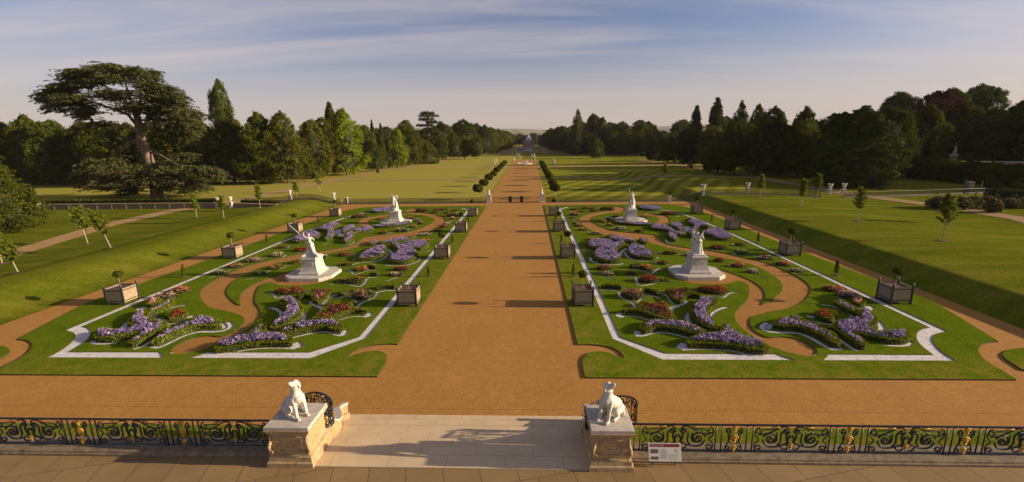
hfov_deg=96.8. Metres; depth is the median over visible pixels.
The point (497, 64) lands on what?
sky
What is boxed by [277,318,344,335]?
edged flower bed
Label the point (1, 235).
sapling
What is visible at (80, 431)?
iron railing
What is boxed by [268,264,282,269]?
flower clump
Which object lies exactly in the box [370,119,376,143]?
conifer
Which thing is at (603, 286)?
box hedge
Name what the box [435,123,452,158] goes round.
broadleaf tree
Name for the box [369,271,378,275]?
box hedge
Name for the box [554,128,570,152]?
woodland tree
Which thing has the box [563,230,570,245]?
standard tree
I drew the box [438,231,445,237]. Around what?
standard tree
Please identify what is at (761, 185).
sapling
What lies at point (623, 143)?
broadleaf tree
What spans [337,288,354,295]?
box hedge
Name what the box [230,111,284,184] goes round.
lime tree
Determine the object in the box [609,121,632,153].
woodland tree
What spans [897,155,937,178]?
rounded shrub
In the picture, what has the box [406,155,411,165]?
broadleaf tree
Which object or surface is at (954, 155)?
stone statue
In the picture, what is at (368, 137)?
broadleaf tree
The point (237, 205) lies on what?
garden wall
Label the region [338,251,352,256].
flower clump
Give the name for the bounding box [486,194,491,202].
gate pier
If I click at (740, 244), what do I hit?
flower clump
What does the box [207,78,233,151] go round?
tree
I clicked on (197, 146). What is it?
lime tree
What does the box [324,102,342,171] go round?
pointed tree
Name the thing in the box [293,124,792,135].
hills
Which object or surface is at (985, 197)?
rose bush
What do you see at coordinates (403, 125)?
woodland tree
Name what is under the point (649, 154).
conifer
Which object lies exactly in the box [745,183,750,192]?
garden urn
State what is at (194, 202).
sapling
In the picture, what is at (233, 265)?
flower clump
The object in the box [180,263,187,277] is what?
conifer
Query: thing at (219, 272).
flower clump
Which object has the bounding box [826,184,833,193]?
garden urn
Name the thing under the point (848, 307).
edged flower bed
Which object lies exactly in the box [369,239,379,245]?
edged flower bed
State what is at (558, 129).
woodland tree
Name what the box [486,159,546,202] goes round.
avenue path
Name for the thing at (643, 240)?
edged flower bed
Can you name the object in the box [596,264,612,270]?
flower clump
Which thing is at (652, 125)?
woodland tree
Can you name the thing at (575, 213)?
flower clump
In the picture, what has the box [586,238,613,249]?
edged flower bed
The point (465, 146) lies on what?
broadleaf tree
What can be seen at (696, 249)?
marble statue
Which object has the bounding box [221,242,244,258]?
planter
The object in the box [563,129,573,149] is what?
woodland tree
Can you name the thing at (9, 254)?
sapling
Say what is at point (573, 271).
conifer
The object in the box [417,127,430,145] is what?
woodland tree
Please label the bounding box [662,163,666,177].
sapling
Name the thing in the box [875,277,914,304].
planter
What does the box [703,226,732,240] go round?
edged flower bed
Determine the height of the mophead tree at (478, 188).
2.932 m
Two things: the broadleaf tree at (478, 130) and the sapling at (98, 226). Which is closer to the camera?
the sapling at (98, 226)
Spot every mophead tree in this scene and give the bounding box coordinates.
[472,184,483,198]
[479,178,488,191]
[485,173,493,185]
[490,171,496,180]
[545,172,553,179]
[547,178,556,184]
[549,183,560,191]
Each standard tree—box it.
[112,270,123,283]
[226,232,233,242]
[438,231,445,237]
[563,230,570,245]
[578,270,586,287]
[788,228,796,242]
[892,267,904,285]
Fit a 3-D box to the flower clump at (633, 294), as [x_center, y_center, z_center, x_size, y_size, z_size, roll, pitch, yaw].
[8.429,3.618,31.744,1.685,0.669,1.412,7,15,30]
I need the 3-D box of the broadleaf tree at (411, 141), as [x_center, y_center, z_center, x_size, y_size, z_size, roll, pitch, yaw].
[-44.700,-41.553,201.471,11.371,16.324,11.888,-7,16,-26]
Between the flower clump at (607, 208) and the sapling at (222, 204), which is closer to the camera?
the sapling at (222, 204)
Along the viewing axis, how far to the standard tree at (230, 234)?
43.81 m
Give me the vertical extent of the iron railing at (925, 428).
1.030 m
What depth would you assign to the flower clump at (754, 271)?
36.88 m
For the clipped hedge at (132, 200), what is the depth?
80.18 m
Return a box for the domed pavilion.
[523,133,534,146]
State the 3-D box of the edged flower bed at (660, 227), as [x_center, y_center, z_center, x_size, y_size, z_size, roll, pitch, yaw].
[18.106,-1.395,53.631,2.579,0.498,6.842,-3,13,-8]
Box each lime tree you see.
[0,113,66,184]
[0,121,19,177]
[19,119,74,184]
[50,120,93,183]
[70,127,119,175]
[102,121,141,177]
[129,128,166,167]
[150,131,200,185]
[172,120,220,182]
[206,114,257,183]
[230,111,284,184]
[260,110,315,182]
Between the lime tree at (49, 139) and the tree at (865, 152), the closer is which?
the tree at (865, 152)
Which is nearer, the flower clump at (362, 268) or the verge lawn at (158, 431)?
the verge lawn at (158, 431)
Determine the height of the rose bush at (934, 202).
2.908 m
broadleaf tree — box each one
[296,119,333,177]
[329,107,371,175]
[352,124,376,167]
[360,143,386,170]
[385,127,409,167]
[401,128,423,164]
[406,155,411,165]
[427,129,448,158]
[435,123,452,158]
[446,132,462,158]
[452,119,476,149]
[459,134,469,158]
[468,136,483,158]
[476,126,494,150]
[489,131,500,152]
[583,113,601,153]
[589,137,604,157]
[602,130,619,154]
[612,129,635,154]
[629,131,649,154]
[640,129,659,149]
[650,130,668,142]
[652,135,679,162]
[667,132,680,141]
[673,125,704,165]
[694,125,722,165]
[698,131,732,172]
[714,117,758,174]
[729,100,748,127]
[740,105,791,175]
[745,119,761,169]
[748,103,765,124]
[777,105,821,177]
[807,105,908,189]
[812,113,839,143]
[877,106,924,171]
[906,104,957,170]
[940,108,970,159]
[946,103,984,151]
[952,107,1019,160]
[971,100,1023,160]
[1010,133,1023,160]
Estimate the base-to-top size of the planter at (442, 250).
1.430 m
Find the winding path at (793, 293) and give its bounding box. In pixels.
[172,207,816,355]
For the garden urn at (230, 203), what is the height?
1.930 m
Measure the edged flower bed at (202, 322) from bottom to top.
0.486 m
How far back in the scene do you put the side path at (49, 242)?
67.02 m
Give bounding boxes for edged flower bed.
[92,308,166,347]
[145,297,161,307]
[146,299,174,316]
[151,314,221,345]
[167,309,188,322]
[213,321,293,353]
[270,295,303,331]
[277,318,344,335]
[291,229,320,243]
[310,288,333,303]
[311,300,367,319]
[318,221,340,240]
[336,225,373,238]
[341,224,355,233]
[342,234,354,243]
[357,244,387,260]
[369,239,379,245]
[370,206,391,212]
[371,221,410,227]
[381,236,410,244]
[388,242,418,263]
[402,239,428,250]
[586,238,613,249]
[592,240,625,263]
[607,235,636,242]
[614,219,653,225]
[621,300,676,319]
[626,242,654,259]
[638,237,647,244]
[639,204,661,210]
[639,318,707,336]
[650,223,686,236]
[665,286,689,303]
[667,231,677,241]
[669,221,683,230]
[685,321,770,354]
[687,219,708,238]
[688,295,719,331]
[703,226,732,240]
[772,314,841,347]
[813,308,834,322]
[832,308,911,349]
[833,298,860,316]
[849,295,865,307]
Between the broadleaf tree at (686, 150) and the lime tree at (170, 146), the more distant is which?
the broadleaf tree at (686, 150)
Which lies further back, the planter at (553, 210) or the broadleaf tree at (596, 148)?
the broadleaf tree at (596, 148)
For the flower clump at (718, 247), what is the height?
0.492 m
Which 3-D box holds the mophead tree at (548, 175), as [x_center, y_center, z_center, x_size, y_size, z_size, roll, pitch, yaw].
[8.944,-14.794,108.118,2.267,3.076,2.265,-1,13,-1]
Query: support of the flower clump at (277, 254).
on the parterre lawn at (960, 341)
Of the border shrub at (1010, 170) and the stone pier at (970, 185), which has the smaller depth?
the stone pier at (970, 185)
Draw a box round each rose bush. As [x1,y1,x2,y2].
[924,192,945,207]
[953,191,977,209]
[967,192,985,209]
[980,191,996,207]
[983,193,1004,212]
[1001,194,1023,208]
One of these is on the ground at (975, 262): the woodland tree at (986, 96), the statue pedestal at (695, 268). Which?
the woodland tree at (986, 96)
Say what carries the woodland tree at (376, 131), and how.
on the ground at (975, 262)
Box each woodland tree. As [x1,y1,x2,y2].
[374,128,378,143]
[376,126,392,154]
[391,120,414,141]
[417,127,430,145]
[475,133,487,148]
[478,124,493,153]
[489,127,500,144]
[497,130,508,150]
[507,136,513,148]
[516,133,523,145]
[530,133,538,144]
[541,129,552,146]
[545,133,564,150]
[553,125,568,151]
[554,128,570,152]
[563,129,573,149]
[581,130,600,153]
[592,117,611,152]
[607,122,616,132]
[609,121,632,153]
[628,120,650,153]
[645,121,659,130]
[669,122,686,132]
[671,119,691,131]
[722,115,732,130]
[877,91,921,114]
[934,87,984,111]
[964,83,1011,115]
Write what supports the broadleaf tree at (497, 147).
on the ground at (975, 262)
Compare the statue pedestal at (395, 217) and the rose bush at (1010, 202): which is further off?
the rose bush at (1010, 202)
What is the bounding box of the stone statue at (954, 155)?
[949,143,958,159]
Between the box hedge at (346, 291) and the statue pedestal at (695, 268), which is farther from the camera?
the statue pedestal at (695, 268)
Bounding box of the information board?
[648,443,681,464]
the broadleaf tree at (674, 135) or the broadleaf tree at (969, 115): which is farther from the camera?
the broadleaf tree at (674, 135)
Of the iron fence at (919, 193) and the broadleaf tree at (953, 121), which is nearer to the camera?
the iron fence at (919, 193)
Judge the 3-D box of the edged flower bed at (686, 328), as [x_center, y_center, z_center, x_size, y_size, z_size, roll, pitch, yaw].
[9.217,4.913,26.215,3.767,0.494,1.926,2,13,13]
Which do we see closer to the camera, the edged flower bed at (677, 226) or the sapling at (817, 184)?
the edged flower bed at (677, 226)
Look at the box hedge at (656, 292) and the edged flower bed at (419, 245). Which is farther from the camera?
the edged flower bed at (419, 245)
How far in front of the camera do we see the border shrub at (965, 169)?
98.58 m
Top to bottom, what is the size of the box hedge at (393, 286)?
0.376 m
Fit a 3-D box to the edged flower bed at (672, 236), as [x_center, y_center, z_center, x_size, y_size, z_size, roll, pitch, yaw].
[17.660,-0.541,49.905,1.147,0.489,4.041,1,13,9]
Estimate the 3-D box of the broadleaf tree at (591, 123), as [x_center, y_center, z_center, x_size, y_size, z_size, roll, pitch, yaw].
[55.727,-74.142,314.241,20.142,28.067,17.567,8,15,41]
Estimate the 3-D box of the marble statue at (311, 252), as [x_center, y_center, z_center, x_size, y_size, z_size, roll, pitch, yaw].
[-17.027,0.069,37.541,2.448,2.921,1.270,0,13,2]
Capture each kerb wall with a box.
[0,438,271,458]
[631,444,1023,467]
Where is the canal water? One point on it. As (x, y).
(520, 149)
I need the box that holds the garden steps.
[314,414,588,470]
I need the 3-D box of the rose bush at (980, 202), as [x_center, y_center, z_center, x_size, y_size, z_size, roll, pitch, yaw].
[66.832,-5.598,65.556,2.212,3.116,2.380,8,16,36]
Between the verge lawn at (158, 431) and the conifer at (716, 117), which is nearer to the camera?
the verge lawn at (158, 431)
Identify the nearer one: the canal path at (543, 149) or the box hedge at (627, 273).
the box hedge at (627, 273)
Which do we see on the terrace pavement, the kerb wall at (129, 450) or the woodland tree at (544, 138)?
the kerb wall at (129, 450)
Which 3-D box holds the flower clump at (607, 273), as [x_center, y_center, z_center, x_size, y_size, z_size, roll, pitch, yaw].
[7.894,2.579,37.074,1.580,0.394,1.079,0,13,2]
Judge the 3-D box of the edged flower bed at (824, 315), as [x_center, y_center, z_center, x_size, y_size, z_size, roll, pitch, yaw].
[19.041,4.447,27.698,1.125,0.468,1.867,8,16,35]
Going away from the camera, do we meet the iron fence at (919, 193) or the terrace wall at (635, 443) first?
the terrace wall at (635, 443)
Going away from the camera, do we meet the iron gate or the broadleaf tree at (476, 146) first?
the iron gate
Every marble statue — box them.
[289,225,320,257]
[390,194,399,211]
[626,190,635,209]
[688,231,705,255]
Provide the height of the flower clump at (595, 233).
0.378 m
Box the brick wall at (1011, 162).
[964,161,1023,164]
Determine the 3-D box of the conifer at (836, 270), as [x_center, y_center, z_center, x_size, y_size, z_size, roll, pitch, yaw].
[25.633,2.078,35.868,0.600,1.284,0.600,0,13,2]
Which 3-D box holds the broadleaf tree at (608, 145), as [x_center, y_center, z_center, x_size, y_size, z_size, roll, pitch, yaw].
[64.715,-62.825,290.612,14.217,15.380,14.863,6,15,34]
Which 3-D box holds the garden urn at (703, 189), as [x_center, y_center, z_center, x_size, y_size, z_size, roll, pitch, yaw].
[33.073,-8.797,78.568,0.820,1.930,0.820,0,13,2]
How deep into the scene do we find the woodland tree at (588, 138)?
300.75 m
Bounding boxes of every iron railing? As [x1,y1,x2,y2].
[0,417,269,445]
[632,423,1023,454]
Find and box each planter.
[102,280,140,304]
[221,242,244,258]
[287,220,303,232]
[329,206,341,216]
[396,281,421,306]
[434,242,450,259]
[455,219,467,232]
[467,206,477,216]
[549,205,558,215]
[553,218,564,231]
[559,241,575,258]
[571,280,593,306]
[690,203,702,213]
[724,216,740,229]
[778,238,801,255]
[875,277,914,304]
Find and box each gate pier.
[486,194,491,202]
[539,194,543,202]
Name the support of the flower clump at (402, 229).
on the parterre lawn at (960, 341)
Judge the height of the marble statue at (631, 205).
2.901 m
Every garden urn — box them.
[227,196,233,207]
[701,184,705,195]
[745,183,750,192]
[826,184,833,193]
[841,183,847,193]
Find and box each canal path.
[482,152,567,153]
[502,147,514,152]
[540,146,549,151]
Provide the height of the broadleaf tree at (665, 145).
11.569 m
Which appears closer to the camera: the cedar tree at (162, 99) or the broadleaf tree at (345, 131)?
the cedar tree at (162, 99)
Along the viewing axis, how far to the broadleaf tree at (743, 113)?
159.96 m
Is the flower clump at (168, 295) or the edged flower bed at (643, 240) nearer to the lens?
the flower clump at (168, 295)
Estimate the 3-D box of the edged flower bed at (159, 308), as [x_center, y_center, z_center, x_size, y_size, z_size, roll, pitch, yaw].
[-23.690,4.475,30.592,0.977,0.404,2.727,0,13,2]
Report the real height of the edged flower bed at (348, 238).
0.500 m
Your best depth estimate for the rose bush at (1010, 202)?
65.13 m
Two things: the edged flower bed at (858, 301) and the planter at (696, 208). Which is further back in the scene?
the planter at (696, 208)
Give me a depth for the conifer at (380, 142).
208.60 m
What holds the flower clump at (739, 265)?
on the parterre lawn at (960, 341)
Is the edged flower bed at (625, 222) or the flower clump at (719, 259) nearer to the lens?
the flower clump at (719, 259)
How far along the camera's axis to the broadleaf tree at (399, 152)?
182.00 m
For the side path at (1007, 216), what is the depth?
78.19 m
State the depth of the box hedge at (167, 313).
29.21 m
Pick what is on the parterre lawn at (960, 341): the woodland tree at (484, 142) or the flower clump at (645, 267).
the flower clump at (645, 267)
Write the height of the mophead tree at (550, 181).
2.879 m
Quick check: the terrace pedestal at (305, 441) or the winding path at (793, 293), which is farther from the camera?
the winding path at (793, 293)
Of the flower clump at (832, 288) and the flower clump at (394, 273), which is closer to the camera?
the flower clump at (832, 288)
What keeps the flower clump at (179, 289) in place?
on the parterre lawn at (960, 341)
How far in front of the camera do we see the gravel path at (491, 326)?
21.81 m
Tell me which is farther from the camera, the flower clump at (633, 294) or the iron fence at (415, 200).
the iron fence at (415, 200)
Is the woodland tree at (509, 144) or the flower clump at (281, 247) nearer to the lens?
the flower clump at (281, 247)
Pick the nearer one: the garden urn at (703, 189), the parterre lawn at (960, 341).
the parterre lawn at (960, 341)
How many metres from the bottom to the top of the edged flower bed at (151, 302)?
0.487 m
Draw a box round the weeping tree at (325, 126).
[313,116,343,175]
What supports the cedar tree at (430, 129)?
on the ground at (975, 262)
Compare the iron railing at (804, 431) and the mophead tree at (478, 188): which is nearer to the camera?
the iron railing at (804, 431)
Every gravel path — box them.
[0,201,1023,413]
[50,207,954,360]
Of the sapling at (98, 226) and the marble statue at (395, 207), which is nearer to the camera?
the sapling at (98, 226)
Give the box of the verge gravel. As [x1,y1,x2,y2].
[0,406,1023,429]
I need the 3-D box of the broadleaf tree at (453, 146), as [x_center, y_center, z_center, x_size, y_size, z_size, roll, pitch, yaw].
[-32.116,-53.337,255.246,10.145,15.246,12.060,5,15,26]
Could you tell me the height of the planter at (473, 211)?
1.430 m
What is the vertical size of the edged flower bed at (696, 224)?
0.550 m
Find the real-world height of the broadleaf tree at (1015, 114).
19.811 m
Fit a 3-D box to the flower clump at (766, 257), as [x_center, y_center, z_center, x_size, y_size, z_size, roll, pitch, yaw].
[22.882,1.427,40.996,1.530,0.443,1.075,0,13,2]
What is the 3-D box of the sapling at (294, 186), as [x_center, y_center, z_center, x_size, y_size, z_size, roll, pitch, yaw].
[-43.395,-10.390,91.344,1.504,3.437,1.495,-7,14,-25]
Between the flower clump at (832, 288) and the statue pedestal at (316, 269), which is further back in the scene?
the statue pedestal at (316, 269)
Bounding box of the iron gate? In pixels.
[491,196,539,202]
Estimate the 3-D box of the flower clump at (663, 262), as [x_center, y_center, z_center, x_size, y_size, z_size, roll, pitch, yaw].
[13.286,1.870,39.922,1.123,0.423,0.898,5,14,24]
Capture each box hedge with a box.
[162,325,170,329]
[164,310,173,318]
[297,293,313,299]
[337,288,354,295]
[367,264,377,268]
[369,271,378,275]
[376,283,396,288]
[376,284,390,289]
[601,283,622,288]
[607,283,622,289]
[625,271,635,275]
[629,263,640,267]
[644,287,660,295]
[687,292,702,298]
[827,325,837,331]
[829,310,837,319]
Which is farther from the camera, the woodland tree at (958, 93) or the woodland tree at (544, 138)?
the woodland tree at (544, 138)
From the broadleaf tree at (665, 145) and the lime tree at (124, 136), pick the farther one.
the broadleaf tree at (665, 145)
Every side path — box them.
[0,158,458,259]
[639,160,1023,222]
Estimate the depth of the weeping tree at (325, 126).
143.88 m
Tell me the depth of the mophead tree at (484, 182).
95.36 m
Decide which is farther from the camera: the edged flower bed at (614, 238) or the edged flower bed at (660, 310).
the edged flower bed at (614, 238)
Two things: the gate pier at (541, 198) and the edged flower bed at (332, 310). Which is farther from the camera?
the gate pier at (541, 198)
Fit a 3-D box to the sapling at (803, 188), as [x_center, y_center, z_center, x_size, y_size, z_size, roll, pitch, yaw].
[40.554,-6.742,63.362,1.352,4.049,1.154,-9,15,-33]
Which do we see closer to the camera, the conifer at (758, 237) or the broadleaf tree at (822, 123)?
the conifer at (758, 237)
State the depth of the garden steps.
15.97 m
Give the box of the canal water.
[515,147,536,151]
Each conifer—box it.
[0,155,55,232]
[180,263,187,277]
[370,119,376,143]
[377,123,388,164]
[426,266,430,276]
[565,131,584,154]
[571,109,582,154]
[571,264,575,276]
[645,139,660,160]
[685,105,703,162]
[697,97,726,156]
[756,232,759,242]
[831,260,839,275]
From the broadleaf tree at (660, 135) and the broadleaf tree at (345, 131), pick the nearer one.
the broadleaf tree at (345, 131)
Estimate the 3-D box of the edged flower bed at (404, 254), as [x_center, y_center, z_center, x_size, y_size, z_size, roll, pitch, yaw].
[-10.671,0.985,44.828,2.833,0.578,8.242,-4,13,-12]
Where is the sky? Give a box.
[0,0,1023,132]
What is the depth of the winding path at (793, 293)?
33.87 m
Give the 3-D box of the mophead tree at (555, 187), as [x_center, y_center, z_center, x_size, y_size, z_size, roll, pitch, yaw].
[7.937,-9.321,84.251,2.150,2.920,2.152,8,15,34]
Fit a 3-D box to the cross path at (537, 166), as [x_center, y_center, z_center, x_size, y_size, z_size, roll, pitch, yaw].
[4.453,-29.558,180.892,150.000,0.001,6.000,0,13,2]
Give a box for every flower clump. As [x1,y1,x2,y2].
[155,291,177,299]
[169,286,191,293]
[213,270,226,274]
[227,263,242,268]
[245,257,261,262]
[253,270,266,275]
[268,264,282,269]
[270,252,284,256]
[273,285,304,294]
[276,245,287,248]
[289,259,300,264]
[293,246,306,251]
[332,278,344,282]
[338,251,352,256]
[341,261,351,265]
[344,276,364,283]
[350,213,368,217]
[351,288,375,299]
[352,265,368,271]
[387,271,403,276]
[394,265,409,270]
[395,227,407,231]
[415,208,429,211]
[418,232,430,235]
[446,213,457,216]
[569,211,580,215]
[589,231,601,234]
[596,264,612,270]
[599,206,614,210]
[600,270,616,275]
[614,226,627,229]
[620,288,646,299]
[638,264,655,270]
[638,274,658,282]
[657,260,669,264]
[659,278,671,281]
[660,211,680,214]
[662,249,677,254]
[697,285,727,294]
[710,244,726,249]
[713,257,724,261]
[729,262,745,267]
[733,249,748,254]
[735,242,745,245]
[746,268,760,273]
[757,254,773,259]
[775,260,790,265]
[790,268,805,272]
[821,284,845,291]
[835,289,859,298]
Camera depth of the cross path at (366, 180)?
128.97 m
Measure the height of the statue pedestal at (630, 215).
1.670 m
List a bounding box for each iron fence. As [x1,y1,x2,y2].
[262,196,288,201]
[289,194,331,202]
[342,197,486,203]
[545,195,685,201]
[686,191,701,200]
[705,189,747,194]
[748,189,821,196]
[843,188,984,197]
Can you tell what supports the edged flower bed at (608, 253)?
on the parterre lawn at (960, 341)
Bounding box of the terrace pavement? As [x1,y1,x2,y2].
[0,455,1023,481]
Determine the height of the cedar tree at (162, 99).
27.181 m
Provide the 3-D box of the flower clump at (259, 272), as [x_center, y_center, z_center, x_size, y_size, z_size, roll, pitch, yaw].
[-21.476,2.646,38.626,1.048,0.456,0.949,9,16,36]
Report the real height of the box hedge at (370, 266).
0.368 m
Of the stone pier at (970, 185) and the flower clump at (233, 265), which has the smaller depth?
the flower clump at (233, 265)
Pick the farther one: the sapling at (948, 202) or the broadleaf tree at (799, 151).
the broadleaf tree at (799, 151)
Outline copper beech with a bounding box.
[907,90,972,142]
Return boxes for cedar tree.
[27,61,233,198]
[415,111,439,142]
[805,111,848,184]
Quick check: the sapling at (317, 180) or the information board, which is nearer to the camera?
the information board
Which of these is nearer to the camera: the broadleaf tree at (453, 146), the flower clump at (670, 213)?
the flower clump at (670, 213)
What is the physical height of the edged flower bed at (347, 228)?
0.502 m
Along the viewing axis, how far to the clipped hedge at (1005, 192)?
73.96 m
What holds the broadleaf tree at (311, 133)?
on the ground at (975, 262)
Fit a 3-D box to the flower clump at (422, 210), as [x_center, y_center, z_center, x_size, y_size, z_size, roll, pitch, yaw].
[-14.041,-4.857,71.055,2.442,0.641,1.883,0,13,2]
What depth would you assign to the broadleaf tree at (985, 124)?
121.76 m
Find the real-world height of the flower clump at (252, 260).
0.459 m
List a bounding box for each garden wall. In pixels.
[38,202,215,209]
[233,203,276,207]
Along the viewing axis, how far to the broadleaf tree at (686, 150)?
165.01 m
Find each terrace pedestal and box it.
[263,402,349,468]
[581,404,634,472]
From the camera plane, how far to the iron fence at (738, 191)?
78.34 m
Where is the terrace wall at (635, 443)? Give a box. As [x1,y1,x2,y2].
[1,435,1017,448]
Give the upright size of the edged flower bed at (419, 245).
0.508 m
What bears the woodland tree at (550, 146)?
on the ground at (975, 262)
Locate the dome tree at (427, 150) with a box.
[413,140,439,163]
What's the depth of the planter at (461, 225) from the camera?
54.53 m
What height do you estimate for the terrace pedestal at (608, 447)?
2.155 m
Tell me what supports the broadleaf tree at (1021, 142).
on the ground at (975, 262)
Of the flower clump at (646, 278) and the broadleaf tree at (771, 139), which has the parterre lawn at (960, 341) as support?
the flower clump at (646, 278)
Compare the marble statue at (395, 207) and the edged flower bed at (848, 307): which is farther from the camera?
the marble statue at (395, 207)
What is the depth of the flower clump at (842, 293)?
31.05 m
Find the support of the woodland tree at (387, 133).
on the ground at (975, 262)
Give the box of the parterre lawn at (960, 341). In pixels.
[0,204,1023,380]
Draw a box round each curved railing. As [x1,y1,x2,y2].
[304,391,334,427]
[583,395,637,430]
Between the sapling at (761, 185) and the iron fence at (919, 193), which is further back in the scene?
the iron fence at (919, 193)
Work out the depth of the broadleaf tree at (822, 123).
122.42 m
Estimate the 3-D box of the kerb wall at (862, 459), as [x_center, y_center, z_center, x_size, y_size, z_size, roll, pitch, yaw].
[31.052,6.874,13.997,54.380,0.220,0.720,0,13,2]
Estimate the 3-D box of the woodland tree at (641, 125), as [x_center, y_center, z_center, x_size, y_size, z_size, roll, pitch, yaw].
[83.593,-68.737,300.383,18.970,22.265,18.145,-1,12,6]
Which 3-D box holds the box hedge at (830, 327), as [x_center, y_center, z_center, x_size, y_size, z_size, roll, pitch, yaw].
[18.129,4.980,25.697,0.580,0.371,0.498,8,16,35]
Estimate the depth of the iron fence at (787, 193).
77.77 m
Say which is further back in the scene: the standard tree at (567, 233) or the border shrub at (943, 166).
the border shrub at (943, 166)
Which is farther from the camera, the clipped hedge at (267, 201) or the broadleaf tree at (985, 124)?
the broadleaf tree at (985, 124)
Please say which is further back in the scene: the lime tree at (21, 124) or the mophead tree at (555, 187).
the lime tree at (21, 124)
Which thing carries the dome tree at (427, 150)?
on the ground at (975, 262)
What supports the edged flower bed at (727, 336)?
on the parterre lawn at (960, 341)
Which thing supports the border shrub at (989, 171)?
on the ground at (975, 262)
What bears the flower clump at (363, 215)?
on the parterre lawn at (960, 341)
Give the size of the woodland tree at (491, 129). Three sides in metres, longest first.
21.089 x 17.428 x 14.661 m
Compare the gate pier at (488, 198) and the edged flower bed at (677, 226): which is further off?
the gate pier at (488, 198)
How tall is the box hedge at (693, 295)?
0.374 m
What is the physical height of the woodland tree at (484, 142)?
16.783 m
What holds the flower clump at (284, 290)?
on the parterre lawn at (960, 341)
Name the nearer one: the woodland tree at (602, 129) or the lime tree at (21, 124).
the lime tree at (21, 124)
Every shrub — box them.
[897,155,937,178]
[918,158,963,181]
[939,159,984,183]
[964,161,1008,185]
[982,179,1005,187]
[991,163,1023,183]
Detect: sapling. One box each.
[0,231,13,264]
[0,238,21,273]
[67,204,91,244]
[85,208,112,248]
[190,193,199,217]
[217,195,227,218]
[253,183,262,208]
[292,181,299,197]
[313,171,321,192]
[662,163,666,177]
[756,174,765,197]
[798,178,808,206]
[814,173,822,198]
[852,186,869,221]
[936,192,958,241]
[942,199,961,224]
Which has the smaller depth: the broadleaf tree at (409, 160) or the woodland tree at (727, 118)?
the broadleaf tree at (409, 160)
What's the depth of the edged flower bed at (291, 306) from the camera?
28.73 m
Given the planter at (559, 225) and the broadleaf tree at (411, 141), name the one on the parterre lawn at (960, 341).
the planter at (559, 225)
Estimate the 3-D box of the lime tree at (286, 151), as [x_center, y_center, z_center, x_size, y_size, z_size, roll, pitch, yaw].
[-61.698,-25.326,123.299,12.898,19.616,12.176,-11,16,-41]
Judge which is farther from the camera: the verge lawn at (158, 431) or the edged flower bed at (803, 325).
the edged flower bed at (803, 325)
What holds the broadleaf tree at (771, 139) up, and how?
on the ground at (975, 262)
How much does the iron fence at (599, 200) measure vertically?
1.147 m
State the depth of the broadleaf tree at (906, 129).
104.08 m
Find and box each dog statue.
[280,379,309,421]
[596,382,624,424]
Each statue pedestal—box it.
[285,254,341,281]
[379,210,411,223]
[615,208,647,221]
[668,252,724,280]
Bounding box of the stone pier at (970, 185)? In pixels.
[963,181,975,192]
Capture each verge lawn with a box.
[0,423,268,437]
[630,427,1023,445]
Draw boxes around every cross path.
[206,179,500,182]
[361,164,699,168]
[540,175,803,179]
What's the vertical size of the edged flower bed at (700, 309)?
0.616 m
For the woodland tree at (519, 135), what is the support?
on the ground at (975, 262)
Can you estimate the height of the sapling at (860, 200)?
4.073 m
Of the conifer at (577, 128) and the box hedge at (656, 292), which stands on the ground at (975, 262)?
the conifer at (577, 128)
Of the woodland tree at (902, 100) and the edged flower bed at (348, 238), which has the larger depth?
the woodland tree at (902, 100)
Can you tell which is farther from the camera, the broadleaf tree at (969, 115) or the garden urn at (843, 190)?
the broadleaf tree at (969, 115)
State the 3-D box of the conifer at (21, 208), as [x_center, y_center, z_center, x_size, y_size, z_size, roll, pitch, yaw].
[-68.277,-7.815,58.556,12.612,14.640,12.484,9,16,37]
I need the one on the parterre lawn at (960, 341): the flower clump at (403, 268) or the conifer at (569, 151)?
the flower clump at (403, 268)
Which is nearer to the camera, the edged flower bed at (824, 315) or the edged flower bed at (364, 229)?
the edged flower bed at (824, 315)
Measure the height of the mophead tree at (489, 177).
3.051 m
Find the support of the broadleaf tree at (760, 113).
on the ground at (975, 262)
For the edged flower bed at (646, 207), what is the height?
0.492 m
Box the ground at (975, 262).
[0,144,1023,328]
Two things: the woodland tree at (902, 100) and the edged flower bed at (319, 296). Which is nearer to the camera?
the edged flower bed at (319, 296)
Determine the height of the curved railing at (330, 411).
1.055 m
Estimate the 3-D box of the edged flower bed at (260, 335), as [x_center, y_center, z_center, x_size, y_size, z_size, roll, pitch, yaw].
[-14.035,5.311,25.866,4.212,0.578,3.754,0,13,2]
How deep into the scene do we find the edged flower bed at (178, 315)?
28.93 m
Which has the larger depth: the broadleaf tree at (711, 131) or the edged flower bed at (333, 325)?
the broadleaf tree at (711, 131)
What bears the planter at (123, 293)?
on the parterre lawn at (960, 341)
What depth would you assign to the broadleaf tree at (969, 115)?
129.70 m
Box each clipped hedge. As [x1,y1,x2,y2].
[46,198,216,204]
[240,199,284,203]
[983,187,1023,199]
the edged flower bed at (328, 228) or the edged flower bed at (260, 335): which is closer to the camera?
the edged flower bed at (260, 335)
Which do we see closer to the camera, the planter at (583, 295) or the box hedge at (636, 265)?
the planter at (583, 295)
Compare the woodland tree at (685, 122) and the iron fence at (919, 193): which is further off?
the woodland tree at (685, 122)
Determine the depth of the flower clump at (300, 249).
46.37 m
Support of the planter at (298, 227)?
on the parterre lawn at (960, 341)
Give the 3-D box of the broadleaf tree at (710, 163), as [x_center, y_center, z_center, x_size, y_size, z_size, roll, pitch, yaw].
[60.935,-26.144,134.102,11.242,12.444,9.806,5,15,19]
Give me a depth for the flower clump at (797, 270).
36.98 m
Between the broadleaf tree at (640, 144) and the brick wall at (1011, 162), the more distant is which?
the broadleaf tree at (640, 144)

